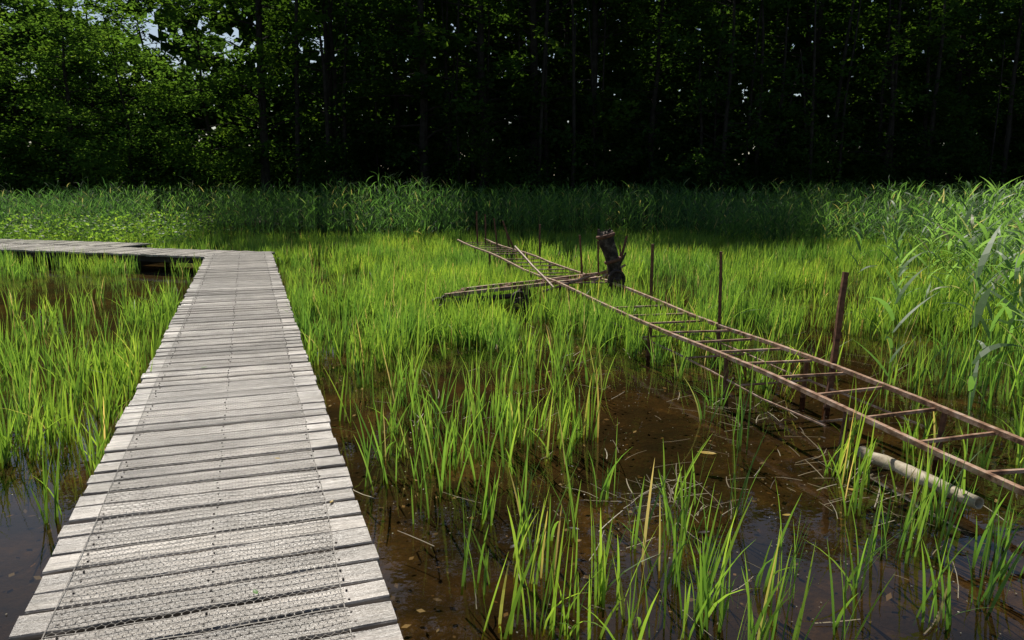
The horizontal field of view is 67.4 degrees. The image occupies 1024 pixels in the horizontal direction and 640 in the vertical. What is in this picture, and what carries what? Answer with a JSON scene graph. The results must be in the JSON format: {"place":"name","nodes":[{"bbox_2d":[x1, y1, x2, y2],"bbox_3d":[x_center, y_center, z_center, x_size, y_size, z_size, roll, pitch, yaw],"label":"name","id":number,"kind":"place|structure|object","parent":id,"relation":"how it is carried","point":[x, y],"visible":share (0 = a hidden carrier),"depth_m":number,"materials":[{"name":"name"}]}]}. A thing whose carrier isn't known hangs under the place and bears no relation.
{"place":"outdoors","nodes":[
{"label":"outdoors","id":0,"kind":"place"},
{"bbox_2d":[0,216,999,289],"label":"water","id":1,"kind":"structure","parent":0,"point":[160,268],"depth_m":22.18,"materials":[{"name":"brown liquid"}]},
{"bbox_2d":[0,239,149,247],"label":"boardwalk","id":2,"kind":"structure","parent":1,"relation":"in","point":[80,243],"depth_m":19.14,"materials":[{"name":"grey wood"}]},
{"bbox_2d":[0,207,240,246],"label":"waterside herbs","id":3,"kind":"object","parent":1,"relation":"on","point":[101,232],"visible":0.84,"depth_m":21.89,"materials":[{"name":"green plant"}]},
{"bbox_2d":[0,243,274,266],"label":"boardwalk","id":4,"kind":"structure","parent":1,"relation":"in","point":[147,256],"depth_m":17.13,"materials":[{"name":"grey wood"}]},
{"bbox_2d":[476,212,477,254],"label":"rusty stake","id":5,"kind":"object","parent":1,"relation":"in","point":[477,228],"visible":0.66,"depth_m":18.79,"materials":[{"name":"brown metal"}]},
{"bbox_2d":[484,214,485,253],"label":"rusty stake","id":6,"kind":"object","parent":1,"relation":"in","point":[485,230],"visible":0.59,"depth_m":18.37,"materials":[{"name":"brown metal"}]},
{"bbox_2d":[493,218,499,259],"bbox_3d":[-0.339,-1.743,17.984,0.196,1.274,0.053,0,11,0],"label":"rusty stake","id":7,"kind":"object","parent":1,"relation":"in","point":[495,234],"visible":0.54,"depth_m":17.92,"materials":[{"name":"brown metal"}]},
{"bbox_2d":[506,228,511,260],"bbox_3d":[-0.049,-1.596,17.654,0.254,1.107,0.043,5,12,25],"label":"rusty stake","id":8,"kind":"object","parent":1,"relation":"in","point":[508,246],"visible":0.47,"depth_m":17.63,"materials":[{"name":"brown metal"}]},
{"bbox_2d":[502,221,516,257],"bbox_3d":[0.035,-1.542,16.903,0.504,1.282,0.046,0,11,0],"label":"rusty stake","id":9,"kind":"object","parent":1,"relation":"in","point":[509,237],"visible":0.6,"depth_m":16.84,"materials":[{"name":"brown metal"}]},
{"bbox_2d":[0,171,1023,248],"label":"reed bed","id":10,"kind":"object","parent":1,"relation":"on","point":[776,219],"visible":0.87,"depth_m":24.08,"materials":[{"name":"green plant"}]},
{"bbox_2d":[539,224,540,260],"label":"rusty stake","id":11,"kind":"object","parent":1,"relation":"in","point":[539,241],"visible":0.57,"depth_m":15.85,"materials":[{"name":"brown metal"}]},
{"bbox_2d":[579,235,583,298],"bbox_3d":[1.136,-0.733,12.478,0.125,1.292,0.042,0,11,0],"label":"rusty stake","id":12,"kind":"object","parent":1,"relation":"in","point":[581,263],"visible":0.57,"depth_m":12.42,"materials":[{"name":"brown metal"}]},
{"bbox_2d":[596,228,626,304],"bbox_3d":[1.529,-0.637,11.564,0.465,1.486,0.559,7,13,34],"label":"tree stump","id":13,"kind":"object","parent":1,"relation":"in","point":[613,258],"visible":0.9,"depth_m":11.38,"materials":[{"name":"brown wood"}]},
{"bbox_2d":[608,236,627,304],"bbox_3d":[1.609,-0.633,11.860,0.344,1.330,0.048,-2,11,-8],"label":"rusty stake","id":14,"kind":"object","parent":1,"relation":"in","point":[624,246],"visible":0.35,"depth_m":11.77,"materials":[{"name":"brown metal"}]},
{"bbox_2d":[650,244,653,320],"bbox_3d":[1.837,-0.325,10.114,0.059,1.351,0.050,0,11,0],"label":"rusty stake","id":15,"kind":"object","parent":1,"relation":"in","point":[651,269],"visible":0.57,"depth_m":10.04,"materials":[{"name":"brown metal"}]},
{"bbox_2d":[353,299,1006,639],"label":"dead straw","id":16,"kind":"object","parent":1,"relation":"on","point":[670,497],"visible":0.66,"depth_m":4.66,"materials":[{"name":"plant"}]},
{"bbox_2d":[700,451,716,453],"bbox_3d":[1.360,0.928,5.359,0.140,0.008,0.059,4,11,21],"label":"fallen leaf","id":17,"kind":"object","parent":1,"relation":"on","point":[706,452],"visible":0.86,"depth_m":5.37,"materials":[{"name":"yellow plant"}]},
{"bbox_2d":[718,251,721,366],"bbox_3d":[2.232,-0.019,8.245,0.076,1.431,0.058,0,11,0],"label":"rusty stake","id":18,"kind":"object","parent":1,"relation":"in","point":[720,289],"visible":0.62,"depth_m":8.19,"materials":[{"name":"brown metal"}]},
{"bbox_2d":[821,272,848,419],"bbox_3d":[2.674,0.320,6.390,0.177,1.445,0.060,-4,11,-22],"label":"rusty stake","id":19,"kind":"object","parent":1,"relation":"in","point":[837,334],"visible":0.7,"depth_m":6.35,"materials":[{"name":"brown metal"}]},
{"bbox_2d":[857,446,983,508],"bbox_3d":[2.522,0.972,4.807,0.100,0.121,0.974,-3,11,-14],"label":"peeled log","id":20,"kind":"object","parent":1,"relation":"on","point":[899,467],"visible":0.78,"depth_m":4.76,"materials":[{"name":"beige wood"}]},
{"bbox_2d":[846,176,1023,460],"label":"reed clump","id":21,"kind":"object","parent":1,"relation":"on","point":[1006,231],"visible":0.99,"depth_m":10.54,"materials":[{"name":"green plant"}]},
{"bbox_2d":[1,0,1013,159],"label":"sky","id":22,"kind":"structure","parent":0,"point":[152,30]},
{"bbox_2d":[0,186,1023,639],"bbox_3d":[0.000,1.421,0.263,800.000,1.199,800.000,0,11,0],"label":"ground","id":23,"kind":"structure","parent":0,"point":[422,586],"depth_m":5.14,"materials":[{"name":"soil"}]},
{"bbox_2d":[9,251,402,639],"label":"boardwalk","id":24,"kind":"structure","parent":23,"relation":"on","point":[200,511],"depth_m":3.78,"materials":[{"name":"grey wood"}]},
{"bbox_2d":[0,0,1023,216],"bbox_3d":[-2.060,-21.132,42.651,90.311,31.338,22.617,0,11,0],"label":"forest","id":25,"kind":"object","parent":23,"relation":"on","point":[335,149],"visible":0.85,"depth_m":39.75,"materials":[{"name":"green plant"}]},
{"bbox_2d":[0,294,1023,639],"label":"leaf litter","id":26,"kind":"object","parent":23,"relation":"on","point":[358,488],"visible":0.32,"depth_m":5.18,"materials":[{"name":"plant"}]},
{"bbox_2d":[430,246,625,316],"bbox_3d":[0.167,-0.579,11.904,3.457,0.997,1.749,-4,11,-21],"label":"rusty cross frame","id":27,"kind":"object","parent":23,"relation":"on","point":[519,296],"visible":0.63,"depth_m":11.39,"materials":[{"name":"brown metal"}]},
{"bbox_2d":[597,241,598,298],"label":"rusty stake","id":28,"kind":"object","parent":23,"relation":"on","point":[598,262],"visible":0.53,"depth_m":12.15,"materials":[{"name":"brown metal"}]},
{"bbox_2d":[457,239,1023,495],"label":"rusty rail frame","id":29,"kind":"object","parent":23,"relation":"on","point":[938,453],"visible":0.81,"depth_m":6.16,"materials":[{"name":"brown metal"}]},
{"bbox_2d":[0,223,1023,639],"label":"marsh grass","id":30,"kind":"structure","parent":0,"point":[448,267],"depth_m":8.28,"materials":[{"name":"green plant"}]},
{"bbox_2d":[1,185,1022,216],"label":"waterside herbs","id":31,"kind":"object","parent":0,"point":[159,205],"visible":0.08,"depth_m":38.08,"materials":[{"name":"green plant"}]}
]}

